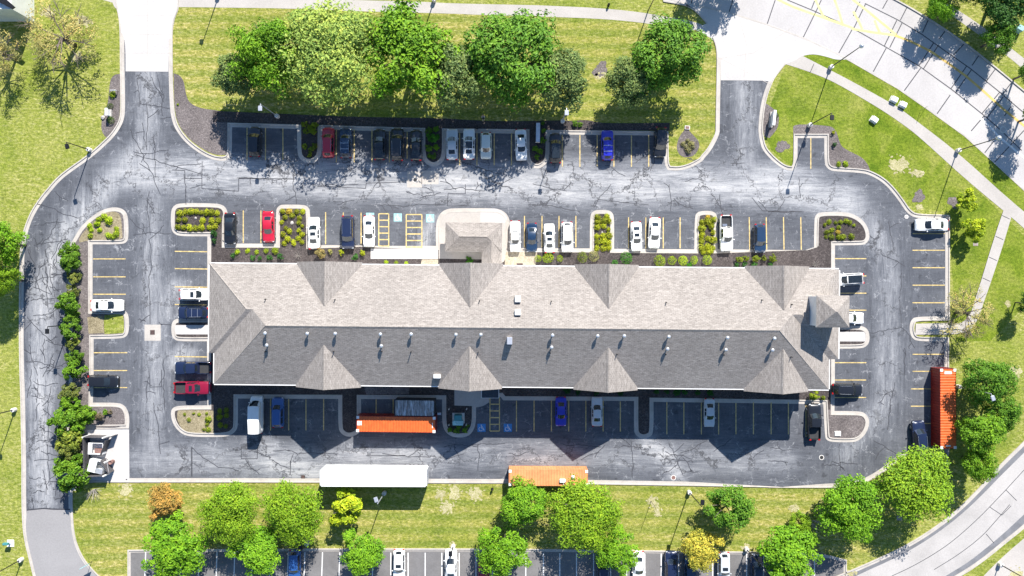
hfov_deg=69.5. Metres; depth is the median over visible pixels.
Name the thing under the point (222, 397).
building beds
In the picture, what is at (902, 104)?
utility box
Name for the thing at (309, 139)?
mulch bed
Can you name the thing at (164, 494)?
broadleaf tree
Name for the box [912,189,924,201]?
mulch ring
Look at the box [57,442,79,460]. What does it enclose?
hedge bush
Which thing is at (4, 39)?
bare soil patch
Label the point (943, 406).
shipping container
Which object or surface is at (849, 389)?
parked car
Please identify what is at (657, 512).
bare soil patch
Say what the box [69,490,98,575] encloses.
kerb
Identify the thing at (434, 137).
green shrub
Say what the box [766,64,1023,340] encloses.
lawn
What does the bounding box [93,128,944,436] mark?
stall lines
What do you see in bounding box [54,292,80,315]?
hedge bush
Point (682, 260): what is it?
clipped shrub
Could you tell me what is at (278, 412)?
parked car
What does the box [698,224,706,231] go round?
golden clump
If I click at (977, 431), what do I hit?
broadleaf tree
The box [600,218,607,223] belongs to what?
golden clump
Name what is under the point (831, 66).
street lamp
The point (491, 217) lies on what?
canopy pad slab
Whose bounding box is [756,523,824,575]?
broadleaf tree
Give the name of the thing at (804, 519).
broadleaf tree
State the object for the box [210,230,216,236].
dark shrub
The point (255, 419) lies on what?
delivery van
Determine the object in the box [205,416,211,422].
golden clump
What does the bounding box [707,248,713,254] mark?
golden clump
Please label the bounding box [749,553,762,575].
parked car
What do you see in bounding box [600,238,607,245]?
golden clump
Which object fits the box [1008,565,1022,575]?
bare soil patch
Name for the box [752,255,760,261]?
mottled shrub
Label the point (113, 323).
island lawn
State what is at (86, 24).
bare soil patch
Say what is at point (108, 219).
golden clump
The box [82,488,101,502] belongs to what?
bare bush
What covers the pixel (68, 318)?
hedge bush
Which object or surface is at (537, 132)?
storage box
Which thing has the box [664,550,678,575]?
parked car
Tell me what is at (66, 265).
hedge bush
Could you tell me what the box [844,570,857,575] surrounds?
bare soil patch
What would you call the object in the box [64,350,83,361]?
hedge bush
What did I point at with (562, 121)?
street lamp
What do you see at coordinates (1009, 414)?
broadleaf tree
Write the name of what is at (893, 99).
utility box
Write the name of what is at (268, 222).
parked car
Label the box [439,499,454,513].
bare soil patch
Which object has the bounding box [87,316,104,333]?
straw litter
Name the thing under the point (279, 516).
broadleaf tree
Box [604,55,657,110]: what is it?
broadleaf tree
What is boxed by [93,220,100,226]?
golden clump
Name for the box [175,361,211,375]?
pickup truck
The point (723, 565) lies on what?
parked car
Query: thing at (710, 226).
golden clump
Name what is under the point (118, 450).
dumpster pad
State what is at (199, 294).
parked car
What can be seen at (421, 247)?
hatch lines
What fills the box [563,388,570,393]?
dark shrub
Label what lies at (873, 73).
street kerb line
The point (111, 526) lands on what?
lawn
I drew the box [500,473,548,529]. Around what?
broadleaf tree
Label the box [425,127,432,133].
green shrub
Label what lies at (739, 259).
mottled shrub
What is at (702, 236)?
golden clump
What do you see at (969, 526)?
side street cracks
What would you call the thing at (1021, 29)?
utility box
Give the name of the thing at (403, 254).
walkway
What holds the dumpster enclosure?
on the dumpster pad at (118, 450)
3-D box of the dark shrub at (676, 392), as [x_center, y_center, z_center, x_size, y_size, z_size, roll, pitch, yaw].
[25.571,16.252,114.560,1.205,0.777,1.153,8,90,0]
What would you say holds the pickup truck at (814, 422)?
on the parking lot at (112, 172)
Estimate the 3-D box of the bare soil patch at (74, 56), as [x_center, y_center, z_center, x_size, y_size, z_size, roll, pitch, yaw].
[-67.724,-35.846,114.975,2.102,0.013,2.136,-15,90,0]
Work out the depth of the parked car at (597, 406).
114.04 m
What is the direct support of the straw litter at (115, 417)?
on the hedge island
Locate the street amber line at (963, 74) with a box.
[895,35,1023,126]
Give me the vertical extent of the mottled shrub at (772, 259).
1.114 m
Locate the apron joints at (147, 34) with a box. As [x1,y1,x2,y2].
[121,0,791,83]
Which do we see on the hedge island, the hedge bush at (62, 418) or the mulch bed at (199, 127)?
the hedge bush at (62, 418)
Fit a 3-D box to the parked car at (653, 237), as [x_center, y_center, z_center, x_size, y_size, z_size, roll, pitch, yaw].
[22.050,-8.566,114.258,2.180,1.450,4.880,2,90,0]
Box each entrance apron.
[117,0,178,71]
[683,3,849,81]
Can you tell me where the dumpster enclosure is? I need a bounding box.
[82,434,117,476]
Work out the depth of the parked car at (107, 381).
113.70 m
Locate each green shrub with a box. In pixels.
[309,128,316,134]
[311,122,318,128]
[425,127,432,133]
[425,144,432,151]
[426,133,439,142]
[466,256,473,262]
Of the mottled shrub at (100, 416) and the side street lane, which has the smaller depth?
the mottled shrub at (100, 416)
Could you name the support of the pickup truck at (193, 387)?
on the parking lot at (112, 172)
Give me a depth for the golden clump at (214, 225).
114.61 m
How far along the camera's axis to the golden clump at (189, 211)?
114.61 m
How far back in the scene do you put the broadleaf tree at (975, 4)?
110.37 m
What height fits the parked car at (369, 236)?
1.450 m
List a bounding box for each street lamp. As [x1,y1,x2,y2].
[0,407,16,413]
[0,557,23,571]
[45,325,61,333]
[65,142,91,151]
[258,103,279,118]
[299,541,308,550]
[374,490,386,503]
[449,544,454,557]
[560,108,568,123]
[687,490,704,506]
[744,546,761,563]
[807,113,833,127]
[828,44,863,69]
[955,136,1001,152]
[956,384,995,400]
[997,562,1020,575]
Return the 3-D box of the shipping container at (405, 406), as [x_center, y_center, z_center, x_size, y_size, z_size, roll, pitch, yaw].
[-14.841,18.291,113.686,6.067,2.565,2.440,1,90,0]
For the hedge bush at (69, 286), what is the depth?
113.70 m
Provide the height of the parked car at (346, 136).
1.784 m
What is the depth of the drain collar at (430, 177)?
114.99 m
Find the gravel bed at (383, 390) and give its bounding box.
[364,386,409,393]
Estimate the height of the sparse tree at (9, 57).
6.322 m
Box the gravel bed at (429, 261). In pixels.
[421,259,437,263]
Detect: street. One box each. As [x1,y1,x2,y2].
[678,0,1023,187]
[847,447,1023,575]
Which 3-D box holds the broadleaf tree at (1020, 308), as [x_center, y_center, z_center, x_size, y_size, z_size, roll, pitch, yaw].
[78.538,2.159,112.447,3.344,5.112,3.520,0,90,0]
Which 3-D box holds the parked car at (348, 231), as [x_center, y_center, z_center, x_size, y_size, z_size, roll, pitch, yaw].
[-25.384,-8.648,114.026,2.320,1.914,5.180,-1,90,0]
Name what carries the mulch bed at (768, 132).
on the lawn at (802, 97)
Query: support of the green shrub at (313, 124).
on the mulch bed at (309, 139)
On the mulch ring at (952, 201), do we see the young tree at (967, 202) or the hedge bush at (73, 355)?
the young tree at (967, 202)
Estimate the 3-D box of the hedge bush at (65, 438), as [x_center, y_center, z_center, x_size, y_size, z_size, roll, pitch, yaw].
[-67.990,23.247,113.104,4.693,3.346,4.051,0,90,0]
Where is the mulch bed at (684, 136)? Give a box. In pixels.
[677,129,698,156]
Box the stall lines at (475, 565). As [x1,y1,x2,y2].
[144,552,814,575]
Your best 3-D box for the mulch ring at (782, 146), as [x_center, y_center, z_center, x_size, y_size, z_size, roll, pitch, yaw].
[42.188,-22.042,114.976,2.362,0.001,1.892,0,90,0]
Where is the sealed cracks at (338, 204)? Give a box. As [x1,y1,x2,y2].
[24,78,914,508]
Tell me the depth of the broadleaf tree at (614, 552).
110.76 m
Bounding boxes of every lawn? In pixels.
[0,0,1023,575]
[73,458,965,575]
[104,314,123,333]
[173,7,716,162]
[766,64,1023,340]
[804,54,1023,210]
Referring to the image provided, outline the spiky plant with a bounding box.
[109,91,115,97]
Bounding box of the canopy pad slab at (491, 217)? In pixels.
[480,208,506,222]
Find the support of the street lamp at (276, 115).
on the mulch bed at (242, 117)
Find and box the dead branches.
[811,520,824,534]
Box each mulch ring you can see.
[592,61,606,76]
[775,141,789,152]
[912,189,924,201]
[947,197,957,208]
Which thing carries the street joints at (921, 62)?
on the street at (924, 88)
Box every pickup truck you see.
[173,381,211,394]
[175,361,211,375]
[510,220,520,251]
[718,214,734,250]
[806,403,822,440]
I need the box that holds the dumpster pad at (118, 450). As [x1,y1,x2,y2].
[87,429,128,480]
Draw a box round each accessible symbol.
[394,213,401,220]
[426,214,433,221]
[477,424,485,431]
[504,424,511,431]
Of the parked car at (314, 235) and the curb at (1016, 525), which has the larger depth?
the curb at (1016, 525)
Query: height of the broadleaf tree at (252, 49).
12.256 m
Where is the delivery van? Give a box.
[247,395,264,433]
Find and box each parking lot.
[24,40,944,512]
[131,551,843,575]
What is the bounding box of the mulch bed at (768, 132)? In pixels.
[763,104,778,137]
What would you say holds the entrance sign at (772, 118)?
on the mulch bed at (768, 132)
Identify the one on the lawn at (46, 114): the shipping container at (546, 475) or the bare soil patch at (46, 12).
the bare soil patch at (46, 12)
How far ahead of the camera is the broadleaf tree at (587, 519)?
108.56 m
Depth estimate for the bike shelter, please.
112.74 m
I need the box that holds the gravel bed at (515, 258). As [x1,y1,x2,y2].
[505,252,536,264]
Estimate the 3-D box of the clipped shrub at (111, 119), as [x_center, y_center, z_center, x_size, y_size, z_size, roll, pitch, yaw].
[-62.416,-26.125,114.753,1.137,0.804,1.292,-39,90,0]
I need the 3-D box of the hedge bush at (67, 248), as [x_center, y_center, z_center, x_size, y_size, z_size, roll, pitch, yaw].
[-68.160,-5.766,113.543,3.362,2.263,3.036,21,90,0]
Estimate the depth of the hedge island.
114.90 m
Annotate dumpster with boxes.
[87,457,108,474]
[88,441,105,454]
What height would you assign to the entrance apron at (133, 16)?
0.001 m
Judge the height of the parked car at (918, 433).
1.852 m
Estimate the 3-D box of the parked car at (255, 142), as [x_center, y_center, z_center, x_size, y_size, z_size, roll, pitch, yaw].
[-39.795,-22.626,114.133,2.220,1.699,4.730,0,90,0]
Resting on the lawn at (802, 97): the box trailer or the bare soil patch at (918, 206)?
the bare soil patch at (918, 206)
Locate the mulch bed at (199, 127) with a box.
[173,73,226,154]
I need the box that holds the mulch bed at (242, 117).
[213,111,669,130]
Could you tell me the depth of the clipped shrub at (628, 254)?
114.03 m
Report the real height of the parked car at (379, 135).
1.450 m
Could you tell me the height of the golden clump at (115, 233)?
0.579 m
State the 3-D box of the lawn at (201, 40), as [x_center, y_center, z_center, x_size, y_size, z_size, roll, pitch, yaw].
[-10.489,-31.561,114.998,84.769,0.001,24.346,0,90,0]
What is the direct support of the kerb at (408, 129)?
on the parking lot at (112, 172)
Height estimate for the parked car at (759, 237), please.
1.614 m
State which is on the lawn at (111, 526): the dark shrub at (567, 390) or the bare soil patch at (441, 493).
the bare soil patch at (441, 493)
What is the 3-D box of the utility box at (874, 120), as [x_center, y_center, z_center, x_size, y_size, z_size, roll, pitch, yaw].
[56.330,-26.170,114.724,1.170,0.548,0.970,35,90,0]
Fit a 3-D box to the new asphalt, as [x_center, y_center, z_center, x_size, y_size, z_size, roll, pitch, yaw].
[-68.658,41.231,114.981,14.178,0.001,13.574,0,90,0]
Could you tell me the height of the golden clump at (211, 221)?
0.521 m
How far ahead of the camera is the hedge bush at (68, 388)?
113.09 m
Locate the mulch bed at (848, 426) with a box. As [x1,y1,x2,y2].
[827,410,864,437]
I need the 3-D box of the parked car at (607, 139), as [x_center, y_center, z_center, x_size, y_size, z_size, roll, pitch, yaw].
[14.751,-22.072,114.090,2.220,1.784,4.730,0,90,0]
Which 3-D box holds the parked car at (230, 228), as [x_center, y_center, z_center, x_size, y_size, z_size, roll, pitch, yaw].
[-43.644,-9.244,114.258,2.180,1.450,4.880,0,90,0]
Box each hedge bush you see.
[46,405,79,436]
[52,459,90,492]
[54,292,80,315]
[54,426,85,451]
[54,453,82,473]
[57,241,80,258]
[57,382,80,401]
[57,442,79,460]
[58,251,81,272]
[59,316,82,339]
[59,395,82,413]
[62,360,88,379]
[63,310,80,322]
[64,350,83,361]
[65,337,79,351]
[66,271,81,284]
[66,284,80,296]
[69,420,84,435]
[75,405,96,424]
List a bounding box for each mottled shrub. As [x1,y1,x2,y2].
[95,413,103,420]
[314,248,325,258]
[735,256,743,261]
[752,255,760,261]
[769,254,776,262]
[809,390,819,400]
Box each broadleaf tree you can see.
[0,220,28,270]
[0,265,23,296]
[140,509,208,575]
[146,481,184,520]
[192,480,261,547]
[210,52,261,97]
[224,17,299,99]
[224,523,280,575]
[256,477,324,550]
[265,0,384,108]
[328,487,362,526]
[339,528,385,575]
[358,0,466,99]
[429,43,484,113]
[456,8,563,113]
[474,525,532,575]
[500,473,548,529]
[529,46,588,114]
[544,473,624,558]
[592,522,640,575]
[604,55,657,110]
[629,8,712,97]
[679,528,725,574]
[703,484,756,534]
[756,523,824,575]
[788,510,811,533]
[813,473,884,543]
[873,443,954,523]
[925,0,959,22]
[954,412,1007,462]
[959,0,982,5]
[960,446,999,483]
[961,358,1019,410]
[978,0,1023,33]
[979,21,1019,56]
[981,395,1023,433]
[1012,63,1023,82]
[1015,292,1023,313]
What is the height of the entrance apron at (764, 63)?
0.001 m
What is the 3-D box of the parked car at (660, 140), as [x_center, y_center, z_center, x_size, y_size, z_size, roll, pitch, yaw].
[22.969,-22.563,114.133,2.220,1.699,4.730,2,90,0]
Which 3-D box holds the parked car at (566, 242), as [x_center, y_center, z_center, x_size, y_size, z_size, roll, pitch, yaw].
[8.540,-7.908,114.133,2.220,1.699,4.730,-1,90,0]
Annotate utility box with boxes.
[834,431,840,435]
[869,115,878,124]
[889,96,897,103]
[898,101,906,108]
[1015,24,1023,33]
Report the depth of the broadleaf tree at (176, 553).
110.03 m
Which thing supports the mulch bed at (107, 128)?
on the lawn at (46, 114)
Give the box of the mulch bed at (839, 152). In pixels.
[793,124,869,169]
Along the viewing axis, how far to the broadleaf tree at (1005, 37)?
110.10 m
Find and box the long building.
[208,222,849,393]
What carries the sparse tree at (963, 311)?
on the lawn at (802, 97)
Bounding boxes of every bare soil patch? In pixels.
[0,35,11,45]
[40,6,53,18]
[70,51,84,61]
[71,15,92,27]
[118,479,132,499]
[434,487,445,499]
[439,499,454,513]
[448,484,462,501]
[465,487,484,503]
[593,72,605,80]
[646,495,658,507]
[653,505,662,516]
[740,543,751,549]
[788,504,798,511]
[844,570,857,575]
[888,154,911,173]
[908,169,924,177]
[915,204,923,209]
[1005,300,1010,306]
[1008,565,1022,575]
[1010,365,1023,378]
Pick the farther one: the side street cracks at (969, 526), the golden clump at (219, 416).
the side street cracks at (969, 526)
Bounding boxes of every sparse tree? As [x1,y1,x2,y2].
[0,27,25,78]
[16,0,100,74]
[940,283,994,343]
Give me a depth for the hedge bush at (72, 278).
113.81 m
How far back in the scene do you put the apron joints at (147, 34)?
114.97 m
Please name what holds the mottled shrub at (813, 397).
on the building beds at (222, 397)
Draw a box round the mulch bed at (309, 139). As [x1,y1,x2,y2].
[301,124,317,158]
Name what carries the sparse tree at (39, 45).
on the lawn at (46, 114)
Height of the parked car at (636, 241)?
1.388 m
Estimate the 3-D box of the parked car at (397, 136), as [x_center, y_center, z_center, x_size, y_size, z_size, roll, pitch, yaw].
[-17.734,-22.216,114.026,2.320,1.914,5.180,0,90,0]
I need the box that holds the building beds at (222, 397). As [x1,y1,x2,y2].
[175,207,865,433]
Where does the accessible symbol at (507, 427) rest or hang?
on the parking lot at (112, 172)
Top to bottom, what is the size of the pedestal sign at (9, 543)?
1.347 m
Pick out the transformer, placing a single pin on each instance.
(458, 419)
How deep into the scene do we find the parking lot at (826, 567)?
114.99 m
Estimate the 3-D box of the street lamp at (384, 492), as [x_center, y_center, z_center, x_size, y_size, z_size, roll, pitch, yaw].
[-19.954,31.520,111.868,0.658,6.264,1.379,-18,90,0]
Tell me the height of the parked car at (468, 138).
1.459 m
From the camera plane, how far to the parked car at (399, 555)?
113.60 m
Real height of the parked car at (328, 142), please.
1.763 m
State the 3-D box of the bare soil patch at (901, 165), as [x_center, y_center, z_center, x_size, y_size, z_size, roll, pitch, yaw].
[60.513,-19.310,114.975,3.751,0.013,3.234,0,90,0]
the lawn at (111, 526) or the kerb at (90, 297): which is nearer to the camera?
the kerb at (90, 297)
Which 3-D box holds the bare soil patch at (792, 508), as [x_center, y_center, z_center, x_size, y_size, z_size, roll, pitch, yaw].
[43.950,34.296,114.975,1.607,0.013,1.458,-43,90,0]
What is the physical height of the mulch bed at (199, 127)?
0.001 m
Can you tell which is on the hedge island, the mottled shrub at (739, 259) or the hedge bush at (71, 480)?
the hedge bush at (71, 480)
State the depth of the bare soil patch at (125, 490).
114.98 m
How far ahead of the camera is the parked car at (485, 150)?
113.74 m
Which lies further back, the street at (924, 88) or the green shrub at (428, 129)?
the street at (924, 88)
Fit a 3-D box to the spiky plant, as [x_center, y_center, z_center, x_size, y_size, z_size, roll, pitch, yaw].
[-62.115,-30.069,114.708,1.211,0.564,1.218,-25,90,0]
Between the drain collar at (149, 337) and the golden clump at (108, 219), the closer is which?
the golden clump at (108, 219)
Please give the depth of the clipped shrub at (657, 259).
113.98 m
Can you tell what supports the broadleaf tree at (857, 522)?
on the lawn at (111, 526)
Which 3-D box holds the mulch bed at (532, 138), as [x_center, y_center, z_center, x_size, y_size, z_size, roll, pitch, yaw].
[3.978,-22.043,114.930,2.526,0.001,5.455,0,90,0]
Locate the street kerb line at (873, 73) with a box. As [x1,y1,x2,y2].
[672,0,1023,189]
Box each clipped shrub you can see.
[107,116,114,123]
[543,253,553,262]
[577,251,587,262]
[589,251,598,261]
[620,252,632,264]
[654,255,664,265]
[667,256,676,264]
[678,256,687,265]
[702,255,711,264]
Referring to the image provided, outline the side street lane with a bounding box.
[857,453,1023,575]
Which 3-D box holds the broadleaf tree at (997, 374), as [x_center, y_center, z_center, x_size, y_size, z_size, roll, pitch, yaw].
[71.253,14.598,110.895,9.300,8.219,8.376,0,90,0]
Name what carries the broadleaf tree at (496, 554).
on the lawn at (111, 526)
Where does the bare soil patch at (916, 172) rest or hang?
on the lawn at (802, 97)
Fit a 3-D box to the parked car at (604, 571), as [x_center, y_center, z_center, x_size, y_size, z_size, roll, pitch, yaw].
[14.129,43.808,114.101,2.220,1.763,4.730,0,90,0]
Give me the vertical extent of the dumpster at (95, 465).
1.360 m
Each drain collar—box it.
[144,325,160,340]
[407,171,421,186]
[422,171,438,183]
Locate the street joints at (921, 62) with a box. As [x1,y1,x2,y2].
[691,0,1023,161]
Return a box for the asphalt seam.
[27,508,69,510]
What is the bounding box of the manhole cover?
[1000,126,1006,132]
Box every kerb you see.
[19,0,124,575]
[66,207,128,490]
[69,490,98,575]
[89,453,945,487]
[127,548,846,575]
[169,0,720,169]
[171,203,869,441]
[663,0,706,22]
[759,63,949,455]
[837,441,1023,575]
[895,0,1023,90]
[955,524,1023,575]
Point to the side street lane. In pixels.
(979, 527)
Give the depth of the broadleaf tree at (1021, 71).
110.97 m
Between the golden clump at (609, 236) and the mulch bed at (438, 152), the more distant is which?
the mulch bed at (438, 152)
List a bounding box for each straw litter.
[79,212,121,242]
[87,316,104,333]
[95,408,123,426]
[177,410,213,432]
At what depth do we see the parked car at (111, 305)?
113.95 m
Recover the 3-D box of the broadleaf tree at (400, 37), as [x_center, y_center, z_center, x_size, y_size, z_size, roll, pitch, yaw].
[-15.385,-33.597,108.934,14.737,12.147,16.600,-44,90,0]
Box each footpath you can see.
[105,0,701,29]
[787,56,1023,227]
[915,210,1010,334]
[947,5,1023,66]
[984,539,1023,575]
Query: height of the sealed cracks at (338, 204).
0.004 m
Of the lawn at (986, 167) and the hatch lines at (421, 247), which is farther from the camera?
the lawn at (986, 167)
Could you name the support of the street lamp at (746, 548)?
on the bare soil patch at (745, 544)
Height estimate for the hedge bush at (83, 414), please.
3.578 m
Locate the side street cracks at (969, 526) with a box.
[892,470,1023,575]
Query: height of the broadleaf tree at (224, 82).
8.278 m
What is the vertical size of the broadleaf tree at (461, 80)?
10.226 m
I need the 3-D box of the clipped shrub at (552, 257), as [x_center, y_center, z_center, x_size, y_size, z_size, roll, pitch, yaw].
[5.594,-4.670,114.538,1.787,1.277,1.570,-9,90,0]
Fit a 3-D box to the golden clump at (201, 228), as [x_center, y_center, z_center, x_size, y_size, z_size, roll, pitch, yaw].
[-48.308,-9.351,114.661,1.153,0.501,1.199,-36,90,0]
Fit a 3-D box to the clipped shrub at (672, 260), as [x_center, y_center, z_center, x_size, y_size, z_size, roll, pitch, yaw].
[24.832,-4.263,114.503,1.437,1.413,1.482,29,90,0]
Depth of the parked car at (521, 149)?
113.98 m
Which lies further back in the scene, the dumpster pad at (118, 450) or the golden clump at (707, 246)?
the dumpster pad at (118, 450)
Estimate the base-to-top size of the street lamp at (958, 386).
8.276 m
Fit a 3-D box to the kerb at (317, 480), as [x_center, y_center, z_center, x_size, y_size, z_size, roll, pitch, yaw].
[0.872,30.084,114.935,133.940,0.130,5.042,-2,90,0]
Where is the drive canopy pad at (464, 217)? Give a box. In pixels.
[439,212,505,262]
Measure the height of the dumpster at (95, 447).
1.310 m
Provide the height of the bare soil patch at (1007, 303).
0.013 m
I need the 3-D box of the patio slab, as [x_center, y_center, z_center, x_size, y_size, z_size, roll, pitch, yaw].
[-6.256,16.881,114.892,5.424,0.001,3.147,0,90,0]
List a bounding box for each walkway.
[175,325,207,333]
[371,249,437,258]
[840,332,865,340]
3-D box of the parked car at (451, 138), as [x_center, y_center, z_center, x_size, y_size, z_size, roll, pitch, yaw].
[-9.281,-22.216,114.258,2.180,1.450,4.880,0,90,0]
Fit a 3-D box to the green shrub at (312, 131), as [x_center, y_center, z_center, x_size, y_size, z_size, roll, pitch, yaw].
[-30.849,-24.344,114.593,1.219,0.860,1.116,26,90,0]
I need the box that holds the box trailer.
[320,464,428,486]
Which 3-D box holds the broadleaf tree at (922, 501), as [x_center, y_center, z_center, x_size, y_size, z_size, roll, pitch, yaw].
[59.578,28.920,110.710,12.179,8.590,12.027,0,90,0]
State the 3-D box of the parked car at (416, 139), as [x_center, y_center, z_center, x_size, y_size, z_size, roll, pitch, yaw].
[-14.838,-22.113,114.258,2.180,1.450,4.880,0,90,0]
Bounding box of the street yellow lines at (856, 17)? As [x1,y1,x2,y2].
[777,0,896,35]
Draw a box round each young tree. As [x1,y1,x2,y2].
[955,188,977,212]
[960,218,985,242]
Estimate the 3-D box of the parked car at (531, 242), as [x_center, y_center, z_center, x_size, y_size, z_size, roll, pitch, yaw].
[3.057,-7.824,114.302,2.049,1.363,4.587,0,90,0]
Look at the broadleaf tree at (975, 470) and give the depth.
109.83 m
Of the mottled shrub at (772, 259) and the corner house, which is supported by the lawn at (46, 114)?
the corner house
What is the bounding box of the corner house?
[0,0,33,21]
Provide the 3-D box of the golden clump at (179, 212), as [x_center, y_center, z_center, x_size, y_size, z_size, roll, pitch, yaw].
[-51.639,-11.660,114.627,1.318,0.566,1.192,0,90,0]
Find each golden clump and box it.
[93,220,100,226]
[104,216,112,225]
[112,230,119,237]
[176,209,183,216]
[186,223,193,231]
[187,208,193,214]
[198,224,204,230]
[199,217,205,224]
[203,208,208,215]
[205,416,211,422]
[208,209,214,215]
[208,217,214,223]
[211,223,218,230]
[216,414,222,420]
[593,214,600,219]
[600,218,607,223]
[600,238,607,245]
[605,231,613,238]
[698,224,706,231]
[698,243,704,251]
[699,231,704,239]
[704,218,711,225]
[705,242,710,249]
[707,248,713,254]
[708,223,714,229]
[709,237,717,243]
[710,216,717,222]
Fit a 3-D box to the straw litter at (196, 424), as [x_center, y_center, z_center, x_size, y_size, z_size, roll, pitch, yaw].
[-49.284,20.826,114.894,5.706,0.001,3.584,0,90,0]
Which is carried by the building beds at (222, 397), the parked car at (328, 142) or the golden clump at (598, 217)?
the golden clump at (598, 217)
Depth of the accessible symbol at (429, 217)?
114.99 m
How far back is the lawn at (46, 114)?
115.00 m
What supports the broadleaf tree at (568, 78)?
on the lawn at (201, 40)
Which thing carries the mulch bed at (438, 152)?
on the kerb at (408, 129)
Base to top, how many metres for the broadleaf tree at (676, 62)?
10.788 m
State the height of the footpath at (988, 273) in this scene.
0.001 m
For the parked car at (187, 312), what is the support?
on the parking lot at (112, 172)
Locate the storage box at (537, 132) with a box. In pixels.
[536,123,539,142]
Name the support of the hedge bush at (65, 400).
on the hedge island
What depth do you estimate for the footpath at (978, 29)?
114.99 m
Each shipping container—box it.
[356,413,436,432]
[395,397,435,415]
[509,466,587,485]
[931,367,956,448]
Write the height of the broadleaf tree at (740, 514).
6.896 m
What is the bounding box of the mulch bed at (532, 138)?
[529,129,545,163]
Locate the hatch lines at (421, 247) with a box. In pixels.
[379,213,498,431]
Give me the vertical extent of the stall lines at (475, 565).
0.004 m
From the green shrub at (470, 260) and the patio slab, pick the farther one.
the patio slab
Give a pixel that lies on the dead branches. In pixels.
(813, 525)
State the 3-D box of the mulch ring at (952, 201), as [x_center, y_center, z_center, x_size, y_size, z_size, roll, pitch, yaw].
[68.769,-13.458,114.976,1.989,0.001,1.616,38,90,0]
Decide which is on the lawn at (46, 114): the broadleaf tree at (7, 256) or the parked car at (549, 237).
the broadleaf tree at (7, 256)
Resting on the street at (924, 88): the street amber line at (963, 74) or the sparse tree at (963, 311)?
the street amber line at (963, 74)
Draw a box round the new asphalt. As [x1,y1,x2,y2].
[26,509,95,575]
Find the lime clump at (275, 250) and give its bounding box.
[271,247,278,254]
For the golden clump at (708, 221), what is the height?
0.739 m
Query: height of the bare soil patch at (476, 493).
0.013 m
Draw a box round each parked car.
[87,374,119,388]
[90,298,124,312]
[178,306,207,319]
[179,287,207,301]
[222,212,237,243]
[247,127,262,156]
[262,211,275,242]
[270,397,285,427]
[287,549,301,575]
[306,217,321,248]
[321,127,335,157]
[338,128,352,157]
[340,215,355,248]
[362,215,375,246]
[372,129,385,159]
[389,128,404,160]
[392,548,405,575]
[409,130,422,160]
[443,548,457,575]
[445,129,458,159]
[462,129,475,159]
[477,558,489,575]
[479,132,492,158]
[514,129,527,160]
[525,223,537,251]
[543,224,554,252]
[549,133,562,162]
[554,397,567,425]
[560,221,574,251]
[591,396,603,426]
[596,556,608,575]
[601,130,614,160]
[630,221,642,251]
[632,550,645,575]
[647,217,661,248]
[653,127,667,157]
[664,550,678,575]
[683,554,695,575]
[703,398,715,426]
[716,551,731,575]
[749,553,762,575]
[752,224,766,252]
[831,382,861,396]
[840,272,864,286]
[849,311,863,324]
[909,420,927,451]
[914,217,948,231]
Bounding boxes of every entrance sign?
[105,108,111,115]
[768,110,776,127]
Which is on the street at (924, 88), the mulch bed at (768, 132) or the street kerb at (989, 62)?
the street kerb at (989, 62)
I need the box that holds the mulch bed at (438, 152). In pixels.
[425,128,441,161]
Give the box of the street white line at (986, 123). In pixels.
[939,85,1023,157]
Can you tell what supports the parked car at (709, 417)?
on the parking lot at (112, 172)
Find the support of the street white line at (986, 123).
on the street at (924, 88)
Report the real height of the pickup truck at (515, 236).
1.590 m
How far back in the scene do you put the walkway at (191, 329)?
114.89 m
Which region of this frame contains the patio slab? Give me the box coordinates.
[454,390,488,405]
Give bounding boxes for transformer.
[452,413,464,425]
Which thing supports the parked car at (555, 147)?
on the parking lot at (112, 172)
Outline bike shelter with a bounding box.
[481,389,498,397]
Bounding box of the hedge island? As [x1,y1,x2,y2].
[70,211,124,475]
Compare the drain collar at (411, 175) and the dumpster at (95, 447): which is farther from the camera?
the drain collar at (411, 175)
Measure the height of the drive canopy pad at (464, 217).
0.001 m
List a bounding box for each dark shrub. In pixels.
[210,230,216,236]
[351,253,357,259]
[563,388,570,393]
[673,389,680,395]
[707,389,713,395]
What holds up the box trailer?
on the parking lot at (112, 172)
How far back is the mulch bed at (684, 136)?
114.98 m
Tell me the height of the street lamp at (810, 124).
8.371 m
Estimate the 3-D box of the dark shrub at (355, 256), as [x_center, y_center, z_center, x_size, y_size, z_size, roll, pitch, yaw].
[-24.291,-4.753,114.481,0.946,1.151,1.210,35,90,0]
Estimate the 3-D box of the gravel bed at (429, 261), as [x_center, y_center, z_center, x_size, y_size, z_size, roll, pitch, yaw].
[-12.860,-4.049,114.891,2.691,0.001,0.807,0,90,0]
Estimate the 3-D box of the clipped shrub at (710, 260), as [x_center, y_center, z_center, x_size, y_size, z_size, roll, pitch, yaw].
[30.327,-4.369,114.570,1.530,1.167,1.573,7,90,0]
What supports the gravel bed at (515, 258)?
on the building beds at (222, 397)
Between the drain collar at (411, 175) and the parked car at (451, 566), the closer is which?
the parked car at (451, 566)
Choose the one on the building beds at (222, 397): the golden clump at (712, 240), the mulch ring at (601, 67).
the golden clump at (712, 240)
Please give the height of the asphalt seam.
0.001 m
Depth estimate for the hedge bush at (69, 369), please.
112.95 m
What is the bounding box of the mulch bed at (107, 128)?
[101,74,119,136]
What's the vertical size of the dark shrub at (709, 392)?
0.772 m
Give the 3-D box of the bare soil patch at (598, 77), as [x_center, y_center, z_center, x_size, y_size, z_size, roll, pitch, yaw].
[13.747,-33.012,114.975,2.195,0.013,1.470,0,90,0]
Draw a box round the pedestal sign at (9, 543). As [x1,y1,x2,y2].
[2,540,13,546]

